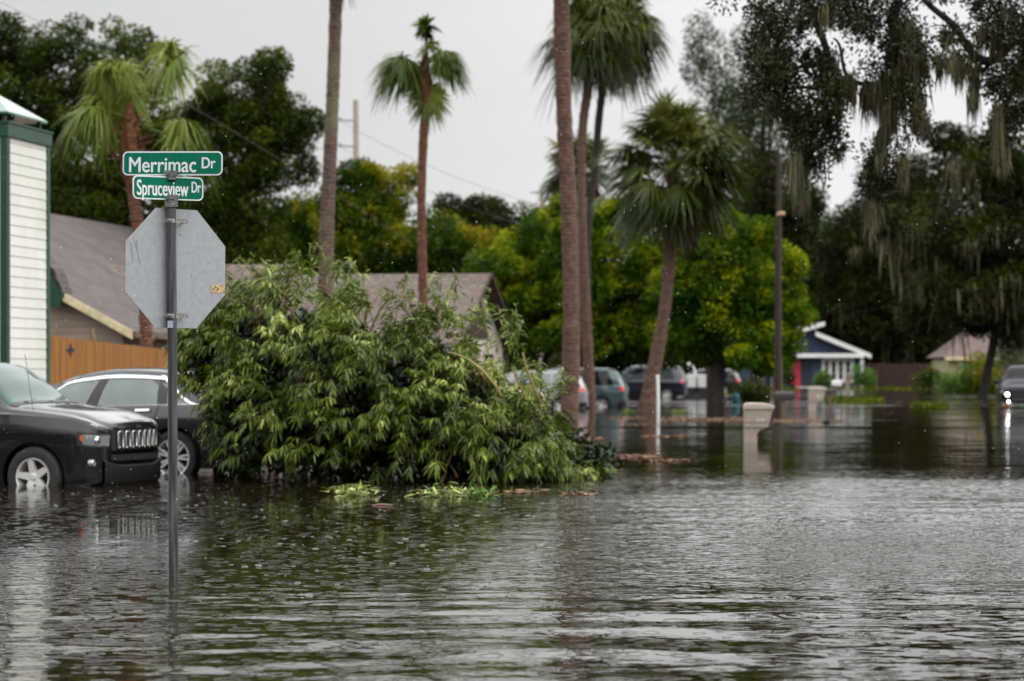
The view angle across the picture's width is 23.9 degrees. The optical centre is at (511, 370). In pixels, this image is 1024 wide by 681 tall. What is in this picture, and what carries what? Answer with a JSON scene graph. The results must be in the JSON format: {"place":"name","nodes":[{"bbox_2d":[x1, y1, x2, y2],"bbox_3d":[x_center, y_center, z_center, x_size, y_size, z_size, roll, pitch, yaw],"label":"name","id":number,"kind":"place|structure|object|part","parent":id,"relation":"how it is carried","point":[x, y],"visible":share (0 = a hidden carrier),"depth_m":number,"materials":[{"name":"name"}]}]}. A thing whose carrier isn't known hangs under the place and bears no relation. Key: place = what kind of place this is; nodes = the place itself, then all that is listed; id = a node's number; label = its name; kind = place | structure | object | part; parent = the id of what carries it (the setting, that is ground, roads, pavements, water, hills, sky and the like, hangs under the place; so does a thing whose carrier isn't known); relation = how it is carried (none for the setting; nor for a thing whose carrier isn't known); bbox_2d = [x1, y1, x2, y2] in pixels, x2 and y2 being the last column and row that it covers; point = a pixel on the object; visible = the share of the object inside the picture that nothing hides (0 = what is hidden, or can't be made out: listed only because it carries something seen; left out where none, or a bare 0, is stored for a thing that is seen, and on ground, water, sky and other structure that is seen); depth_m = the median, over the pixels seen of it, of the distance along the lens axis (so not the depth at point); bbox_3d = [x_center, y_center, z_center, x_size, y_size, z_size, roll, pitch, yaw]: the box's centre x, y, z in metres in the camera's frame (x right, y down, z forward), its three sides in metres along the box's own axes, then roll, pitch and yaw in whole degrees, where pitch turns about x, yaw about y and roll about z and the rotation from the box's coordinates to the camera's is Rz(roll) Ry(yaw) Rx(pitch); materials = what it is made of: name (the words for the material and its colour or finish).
{"place":"outdoors","nodes":[
{"label":"outdoors","id":0,"kind":"place"},
{"bbox_2d":[1,2,408,241],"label":"overhead wire","id":1,"kind":"object","parent":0,"point":[201,112],"visible":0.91,"depth_m":75.30,"materials":[{"name":"grey"}]},
{"bbox_2d":[1,0,1018,598],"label":"rain","id":2,"kind":"object","parent":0,"point":[571,264],"visible":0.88,"depth_m":16.46,"materials":[{"name":"white"}]},
{"bbox_2d":[0,386,1023,680],"bbox_3d":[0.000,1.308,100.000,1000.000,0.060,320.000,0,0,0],"label":"flood water","id":3,"kind":"structure","parent":0,"point":[918,544],"depth_m":16.21,"materials":[{"name":"black liquid"}]},
{"bbox_2d":[323,480,386,496],"bbox_3d":[-1.677,1.249,25.596,0.702,0.176,1.359,0,0,0],"label":"floating sprig","id":4,"kind":"object","parent":3,"relation":"on","point":[357,489],"visible":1,"depth_m":25.46,"materials":[{"name":"green plant"}]},
{"bbox_2d":[372,503,392,505],"bbox_3d":[-1.256,1.299,23.441,0.203,0.028,0.042,0,0,3],"label":"floating bark","id":5,"kind":"object","parent":3,"relation":"on","point":[379,504],"visible":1,"depth_m":23.43,"materials":[{"name":"brown wood"}]},
{"bbox_2d":[0,482,808,600],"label":"rain splashes","id":6,"kind":"object","parent":3,"relation":"on","point":[399,542],"visible":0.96,"depth_m":18.81,"materials":[{"name":"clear liquid"}]},
{"bbox_2d":[405,480,478,498],"bbox_3d":[-0.706,1.251,25.408,0.890,0.173,1.393,0,0,18],"label":"floating sprig","id":7,"kind":"object","parent":3,"relation":"on","point":[434,491],"visible":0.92,"depth_m":25.18,"materials":[{"name":"green plant"}]},
{"bbox_2d":[455,483,501,499],"bbox_3d":[-0.335,1.249,24.878,0.546,0.178,1.259,0,0,0],"label":"floating sprig","id":8,"kind":"object","parent":3,"relation":"on","point":[478,493],"visible":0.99,"depth_m":24.82,"materials":[{"name":"green plant"}]},
{"bbox_2d":[530,190,548,364],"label":"utility pole","id":9,"kind":"object","parent":3,"relation":"on","point":[541,199],"visible":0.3,"depth_m":189.90,"materials":[{"name":"grey wood"}]},
{"bbox_2d":[620,408,634,411],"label":"floating sprig","id":10,"kind":"object","parent":3,"relation":"on","point":[629,409],"visible":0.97,"depth_m":76.86,"materials":[{"name":"green plant"}]},
{"bbox_2d":[622,365,687,396],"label":"parked suv","id":11,"kind":"object","parent":3,"relation":"on","point":[673,382],"visible":0.45,"depth_m":120.13,"materials":[{"name":"blue paint"}]},
{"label":"side window","id":12,"kind":"part","parent":11,"relation":"part of","materials":[{"name":"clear glass"}]},
{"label":"side window","id":13,"kind":"part","parent":11,"relation":"part of","materials":[{"name":"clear glass"}]},
{"bbox_2d":[656,375,659,412],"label":"marker post","id":14,"kind":"object","parent":3,"relation":"in","point":[658,393],"visible":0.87,"depth_m":75.96,"materials":[{"name":"white plastic"}]},
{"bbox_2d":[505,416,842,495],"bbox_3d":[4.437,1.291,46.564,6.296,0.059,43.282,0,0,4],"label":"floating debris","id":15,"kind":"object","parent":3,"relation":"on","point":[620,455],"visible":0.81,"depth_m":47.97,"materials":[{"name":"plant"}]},
{"bbox_2d":[663,408,691,412],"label":"floating sprig","id":16,"kind":"object","parent":3,"relation":"on","point":[681,410],"visible":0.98,"depth_m":75.99,"materials":[{"name":"green plant"}]},
{"bbox_2d":[685,363,707,395],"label":"utility trailer","id":17,"kind":"object","parent":3,"relation":"on","point":[698,381],"visible":0.77,"depth_m":124.70,"materials":[{"name":"white metal"}]},
{"bbox_2d":[732,392,739,402],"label":"plastic drum","id":18,"kind":"object","parent":3,"relation":"on","point":[735,398],"visible":0.84,"depth_m":97.89,"materials":[{"name":"teal plastic"}]},
{"bbox_2d":[774,391,793,414],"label":"mailbox","id":19,"kind":"object","parent":3,"relation":"in","point":[783,396],"visible":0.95,"depth_m":71.92,"materials":[{"name":"grey metal"}]},
{"bbox_2d":[865,363,931,386],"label":"wooden fence","id":20,"kind":"object","parent":3,"relation":"on","point":[894,375],"visible":0.38,"depth_m":196.00,"materials":[{"name":"brown wood"}]},
{"bbox_2d":[909,363,948,389],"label":"shrub","id":21,"kind":"object","parent":3,"relation":"on","point":[931,372],"visible":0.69,"depth_m":169.47,"materials":[{"name":"green plant"}]},
{"bbox_2d":[994,365,1023,408],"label":"pickup truck","id":22,"kind":"object","parent":3,"relation":"in","point":[1010,389],"visible":0.89,"depth_m":83.27,"materials":[{"name":"black paint"}]},
{"bbox_2d":[0,0,1023,268],"label":"sky","id":23,"kind":"structure","parent":0,"point":[492,142],"materials":[{"name":"white"}]},
{"bbox_3d":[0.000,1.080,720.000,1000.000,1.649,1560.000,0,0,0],"label":"ground","id":24,"kind":"structure","parent":0,"visible":0},
{"bbox_2d":[0,96,53,383],"bbox_3d":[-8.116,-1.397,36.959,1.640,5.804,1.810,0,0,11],"label":"house","id":25,"kind":"structure","parent":24,"relation":"on","point":[25,269],"depth_m":36.72,"materials":[{"name":"white wood"}]},
{"bbox_2d":[50,255,72,300],"bbox_3d":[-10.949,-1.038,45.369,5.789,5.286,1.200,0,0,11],"label":"green trim house","id":26,"kind":"structure","parent":24,"relation":"on","point":[60,287],"depth_m":44.31,"materials":[{"name":"brown"}]},
{"bbox_2d":[0,356,160,485],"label":"parked suv","id":27,"kind":"object","parent":24,"relation":"on","point":[53,436],"visible":0.96,"depth_m":27.63,"materials":[{"name":"black paint"}]},
{"bbox_2d":[0,10,202,226],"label":"shade tree","id":28,"kind":"object","parent":24,"relation":"on","point":[30,63],"visible":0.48,"depth_m":94.55,"materials":[{"name":"green plant"}]},
{"bbox_2d":[50,213,179,349],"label":"brown roof house","id":29,"kind":"structure","parent":24,"relation":"on","point":[84,253],"depth_m":73.61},
{"bbox_2d":[50,336,182,385],"bbox_3d":[-7.396,0.511,46.251,0.102,2.188,14.508,0,0,2],"label":"wooden fence","id":30,"kind":"object","parent":24,"relation":"on","point":[70,358],"visible":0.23,"depth_m":43.09,"materials":[{"name":"brown wood"}]},
{"bbox_2d":[50,35,225,347],"bbox_3d":[-8.678,-2.984,55.909,4.206,9.680,2.502,0,0,0],"label":"palm tree","id":31,"kind":"object","parent":24,"relation":"on","point":[95,118],"visible":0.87,"depth_m":55.83,"materials":[{"name":"green plant"}]},
{"bbox_2d":[53,368,265,472],"bbox_3d":[-5.363,0.705,32.260,4.980,1.500,2.160,0,0,20],"label":"parked sedan","id":32,"kind":"object","parent":24,"relation":"on","point":[143,391],"visible":0.23,"depth_m":31.19,"materials":[{"name":"black paint"}]},
{"bbox_3d":[-5.912,0.301,31.664,1.044,0.364,0.230,0,0,20],"label":"side window","id":33,"kind":"part","parent":32,"relation":"part of","materials":[{"name":"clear glass"}]},
{"bbox_3d":[-4.933,0.277,31.310,0.876,0.349,0.233,0,0,20],"label":"side window","id":34,"kind":"part","parent":32,"relation":"part of","materials":[{"name":"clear glass"}]},
{"bbox_3d":[-4.358,0.292,31.046,0.141,0.270,0.524,0,0,-45],"label":"side window","id":35,"kind":"part","parent":32,"relation":"part of","materials":[{"name":"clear glass"}]},
{"bbox_2d":[123,151,224,576],"bbox_3d":[-2.141,0.204,15.390,0.661,3.203,0.387,0,0,-12],"label":"street sign","id":36,"kind":"object","parent":24,"relation":"on","point":[174,268],"visible":0.97,"depth_m":15.31,"materials":[{"name":"metal"}]},
{"bbox_2d":[176,45,325,264],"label":"shade tree","id":37,"kind":"object","parent":24,"relation":"on","point":[274,125],"visible":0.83,"depth_m":91.20,"materials":[{"name":"green plant"}]},
{"bbox_2d":[256,185,349,274],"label":"flowering tree","id":38,"kind":"object","parent":24,"relation":"on","point":[298,231],"visible":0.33,"depth_m":116.76,"materials":[{"name":"green plant"}]},
{"bbox_2d":[107,264,518,373],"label":"ranch house","id":39,"kind":"structure","parent":24,"relation":"on","point":[471,284],"depth_m":76.70,"materials":[{"name":"beige"}]},
{"bbox_2d":[485,354,493,370],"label":"window","id":40,"kind":"structure","parent":39,"relation":"in","point":[486,355],"depth_m":78.57,"materials":[{"name":"grey glass"}]},
{"bbox_2d":[318,0,355,313],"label":"palm tree","id":41,"kind":"object","parent":24,"relation":"on","point":[327,211],"visible":0.55,"depth_m":57.86,"materials":[{"name":"brown plant"}]},
{"bbox_2d":[305,155,435,273],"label":"flowering tree","id":42,"kind":"object","parent":24,"relation":"on","point":[367,196],"visible":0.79,"depth_m":112.31,"materials":[{"name":"green plant"}]},
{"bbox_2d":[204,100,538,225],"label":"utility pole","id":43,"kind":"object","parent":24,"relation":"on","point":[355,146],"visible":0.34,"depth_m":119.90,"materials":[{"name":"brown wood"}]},
{"bbox_2d":[160,241,622,483],"bbox_3d":[-1.471,0.071,30.268,5.738,3.430,5.215,0,0,0],"label":"fallen tree","id":44,"kind":"object","parent":24,"relation":"on","point":[340,410],"visible":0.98,"depth_m":28.81,"materials":[{"name":"green plant"}]},
{"bbox_2d":[363,13,471,334],"bbox_3d":[-2.368,-3.671,61.964,2.919,11.054,2.306,0,0,0],"label":"palm tree","id":45,"kind":"object","parent":24,"relation":"on","point":[426,94],"visible":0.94,"depth_m":61.89,"materials":[{"name":"green plant"}]},
{"bbox_2d":[356,206,510,273],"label":"flowering tree","id":46,"kind":"object","parent":24,"relation":"on","point":[455,243],"visible":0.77,"depth_m":111.18,"materials":[{"name":"green plant"}]},
{"bbox_2d":[426,191,493,270],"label":"shade tree","id":47,"kind":"object","parent":24,"relation":"on","point":[444,203],"visible":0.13,"depth_m":149.51,"materials":[{"name":"green plant"}]},
{"bbox_2d":[446,192,547,373],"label":"shade tree","id":48,"kind":"object","parent":24,"relation":"on","point":[503,211],"visible":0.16,"depth_m":149.44,"materials":[{"name":"green plant"}]},
{"bbox_2d":[500,377,546,415],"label":"parked sedan","id":49,"kind":"object","parent":24,"relation":"on","point":[536,390],"visible":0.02,"depth_m":66.42,"materials":[{"name":"beige paint"}]},
{"bbox_2d":[461,193,602,369],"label":"golden rain tree","id":50,"kind":"object","parent":24,"relation":"on","point":[506,262],"visible":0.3,"depth_m":103.28,"materials":[{"name":"green plant"}]},
{"bbox_2d":[505,370,589,408],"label":"parked wagon","id":51,"kind":"object","parent":24,"relation":"on","point":[584,394],"visible":0.18,"depth_m":84.04,"materials":[{"name":"grey paint"}]},
{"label":"side window","id":52,"kind":"part","parent":51,"relation":"part of","materials":[{"name":"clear glass"}]},
{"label":"side window","id":53,"kind":"part","parent":51,"relation":"part of","materials":[{"name":"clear glass"}]},
{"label":"side window","id":54,"kind":"part","parent":51,"relation":"part of","materials":[{"name":"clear glass"}]},
{"bbox_2d":[534,129,620,207],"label":"palm tree","id":55,"kind":"object","parent":24,"relation":"on","point":[552,186],"visible":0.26,"depth_m":111.50,"materials":[{"name":"green plant"}]},
{"bbox_2d":[553,0,609,421],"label":"palm tree","id":56,"kind":"object","parent":24,"relation":"on","point":[569,225],"visible":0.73,"depth_m":61.32,"materials":[{"name":"brown plant"}]},
{"bbox_2d":[519,0,652,407],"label":"palm tree","id":57,"kind":"object","parent":24,"relation":"on","point":[601,63],"visible":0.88,"depth_m":84.79,"materials":[{"name":"green plant"}]},
{"bbox_2d":[548,367,628,405],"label":"parked minivan","id":58,"kind":"object","parent":24,"relation":"on","point":[611,386],"visible":0.27,"depth_m":88.98,"materials":[{"name":"teal paint"}]},
{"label":"side window","id":59,"kind":"part","parent":58,"relation":"part of","materials":[{"name":"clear glass"}]},
{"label":"rear window","id":60,"kind":"part","parent":58,"relation":"part of","materials":[{"name":"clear glass"}]},
{"bbox_2d":[522,194,710,372],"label":"golden rain tree","id":61,"kind":"object","parent":24,"relation":"on","point":[619,339],"visible":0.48,"depth_m":100.82,"materials":[{"name":"green plant"}]},
{"bbox_2d":[570,0,681,302],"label":"palm tree","id":62,"kind":"object","parent":24,"relation":"on","point":[647,23],"visible":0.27,"depth_m":87.87,"materials":[{"name":"green plant"}]},
{"bbox_2d":[588,85,761,410],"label":"palm tree","id":63,"kind":"object","parent":24,"relation":"on","point":[670,127],"visible":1,"depth_m":78.22,"materials":[{"name":"green plant"}]},
{"bbox_2d":[669,7,759,388],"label":"tall thin tree","id":64,"kind":"object","parent":24,"relation":"on","point":[700,62],"visible":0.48,"depth_m":134.77,"materials":[{"name":"green plant"}]},
{"bbox_2d":[687,369,742,392],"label":"parked hatchback","id":65,"kind":"object","parent":24,"relation":"on","point":[730,375],"visible":0.23,"depth_m":140.10,"materials":[{"name":"white paint"}]},
{"bbox_2d":[639,203,820,403],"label":"golden rain tree","id":66,"kind":"object","parent":24,"relation":"on","point":[744,295],"visible":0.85,"depth_m":95.10,"materials":[{"name":"green plant"}]},
{"bbox_2d":[727,377,772,402],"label":"shrub","id":67,"kind":"object","parent":24,"relation":"on","point":[750,392],"visible":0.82,"depth_m":99.67,"materials":[{"name":"green plant"}]},
{"bbox_2d":[743,403,774,441],"bbox_3d":[4.543,1.170,44.500,0.566,1.171,0.300,0,0,0],"label":"mailbox","id":68,"kind":"object","parent":24,"relation":"on","point":[757,417],"visible":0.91,"depth_m":44.37,"materials":[{"name":"beige plastic"}]},
{"bbox_2d":[769,410,774,426],"bbox_3d":[4.768,0.877,44.500,0.114,0.308,0.240,0,0,0],"label":"door","id":69,"kind":"structure","parent":68,"relation":"in","point":[773,411],"depth_m":44.38,"materials":[{"name":"black plastic"}]},
{"bbox_2d":[696,16,826,381],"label":"tall thin tree","id":70,"kind":"object","parent":24,"relation":"on","point":[763,138],"visible":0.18,"depth_m":127.66,"materials":[{"name":"green plant"}]},
{"bbox_2d":[508,325,1021,382],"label":"undergrowth","id":71,"kind":"object","parent":24,"relation":"on","point":[555,359],"visible":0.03,"depth_m":208.87,"materials":[{"name":"green plant"}]},
{"bbox_2d":[772,375,774,394],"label":"post","id":72,"kind":"object","parent":24,"relation":"on","point":[773,384],"visible":0.14,"depth_m":129.89,"materials":[{"name":"brown wood"}]},
{"bbox_2d":[725,146,830,389],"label":"shade tree","id":73,"kind":"object","parent":24,"relation":"on","point":[765,206],"visible":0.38,"depth_m":121.51,"materials":[{"name":"green plant"}]},
{"bbox_2d":[774,153,784,406],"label":"utility pole","id":74,"kind":"object","parent":24,"relation":"on","point":[778,327],"visible":0.89,"depth_m":87.91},
{"bbox_2d":[782,367,796,388],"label":"shrub","id":75,"kind":"object","parent":24,"relation":"on","point":[786,376],"visible":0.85,"depth_m":177.89,"materials":[{"name":"green plant"}]},
{"bbox_2d":[725,322,870,386],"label":"blue house","id":76,"kind":"structure","parent":24,"relation":"on","point":[837,359],"depth_m":192.47,"materials":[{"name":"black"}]},
{"bbox_2d":[735,368,749,382],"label":"garage door","id":77,"kind":"structure","parent":76,"relation":"in","point":[745,374],"depth_m":191.02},
{"bbox_2d":[791,360,799,386],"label":"door","id":78,"kind":"structure","parent":76,"relation":"in","point":[797,366],"depth_m":192.48,"materials":[{"name":"red wood"}]},
{"bbox_2d":[825,361,827,373],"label":"window","id":79,"kind":"structure","parent":76,"relation":"in","point":[826,362],"depth_m":192.43,"materials":[{"name":"grey glass"}]},
{"bbox_2d":[832,361,835,379],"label":"window","id":80,"kind":"structure","parent":76,"relation":"in","point":[833,362],"depth_m":192.43,"materials":[{"name":"grey glass"}]},
{"bbox_2d":[822,358,853,381],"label":"window frame","id":81,"kind":"structure","parent":76,"relation":"in","point":[829,360],"depth_m":192.48,"materials":[{"name":"white wood"}]},
{"bbox_2d":[839,361,842,379],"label":"window","id":82,"kind":"structure","parent":76,"relation":"in","point":[840,362],"depth_m":192.43,"materials":[{"name":"grey glass"}]},
{"bbox_2d":[846,361,849,372],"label":"window","id":83,"kind":"structure","parent":76,"relation":"in","point":[847,362],"depth_m":192.43,"materials":[{"name":"grey glass"}]},
{"bbox_2d":[807,386,826,409],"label":"mailbox","id":84,"kind":"object","parent":24,"relation":"on","point":[816,394],"visible":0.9,"depth_m":79.87,"materials":[{"name":"beige plastic"}]},
{"bbox_2d":[811,369,834,387],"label":"shrub","id":85,"kind":"object","parent":24,"relation":"on","point":[824,378],"visible":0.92,"depth_m":181.75,"materials":[{"name":"green plant"}]},
{"bbox_2d":[787,221,871,328],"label":"shade tree","id":86,"kind":"object","parent":24,"relation":"on","point":[811,284],"visible":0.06,"depth_m":212.67,"materials":[{"name":"green plant"}]},
{"bbox_2d":[826,389,834,403],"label":"mailbox","id":87,"kind":"object","parent":24,"relation":"on","point":[830,392],"visible":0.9,"depth_m":94.94,"materials":[{"name":"black plastic"}]},
{"bbox_2d":[807,204,859,242],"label":"shade tree","id":88,"kind":"object","parent":24,"relation":"on","point":[820,225],"visible":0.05,"depth_m":239.19,"materials":[{"name":"green plant"}]},
{"bbox_2d":[831,380,841,396],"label":"mailbox","id":89,"kind":"object","parent":24,"relation":"on","point":[836,383],"visible":0.92,"depth_m":111.94,"materials":[{"name":"white plastic"}]},
{"bbox_2d":[725,385,954,407],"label":"verge grass","id":90,"kind":"structure","parent":24,"relation":"on","point":[858,399],"depth_m":103.00,"materials":[{"name":"green plant"}]},
{"bbox_2d":[845,373,854,396],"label":"mailbox","id":91,"kind":"object","parent":24,"relation":"on","point":[849,377],"visible":0.91,"depth_m":117.89,"materials":[{"name":"beige plastic"}]},
{"bbox_2d":[851,363,877,387],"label":"shrub","id":92,"kind":"object","parent":24,"relation":"on","point":[865,379],"visible":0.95,"depth_m":179.76,"materials":[{"name":"green plant"}]},
{"bbox_2d":[706,0,1023,250],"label":"live oak","id":93,"kind":"object","parent":24,"relation":"on","point":[885,96],"visible":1,"depth_m":32.65,"materials":[{"name":"green plant"}]},
{"bbox_2d":[804,147,970,363],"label":"live oak","id":94,"kind":"object","parent":24,"relation":"on","point":[846,303],"visible":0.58,"depth_m":204.21,"materials":[{"name":"green plant"}]},
{"bbox_2d":[852,203,1000,375],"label":"live oak","id":95,"kind":"object","parent":24,"relation":"on","point":[891,358],"visible":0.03,"depth_m":206.56,"materials":[{"name":"green plant"}]},
{"bbox_2d":[855,110,1023,398],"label":"live oak","id":96,"kind":"object","parent":24,"relation":"on","point":[971,266],"visible":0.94,"depth_m":110.76,"materials":[{"name":"green plant"}]},
{"bbox_2d":[933,363,974,391],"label":"shrub","id":97,"kind":"object","parent":24,"relation":"on","point":[955,382],"visible":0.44,"depth_m":149.92,"materials":[{"name":"green plant"}]},
{"bbox_2d":[926,331,1022,387],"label":"cream house","id":98,"kind":"structure","parent":24,"relation":"on","point":[975,345],"depth_m":181.60,"materials":[{"name":"beige"}]},
{"bbox_2d":[959,348,1004,392],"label":"shrub","id":99,"kind":"object","parent":24,"relation":"on","point":[974,383],"visible":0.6,"depth_m":145.69,"materials":[{"name":"green plant"}]},
{"bbox_2d":[993,340,1022,380],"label":"shrub","id":100,"kind":"object","parent":24,"relation":"on","point":[1003,364],"visible":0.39,"depth_m":139.80,"materials":[{"name":"green plant"}]}
]}

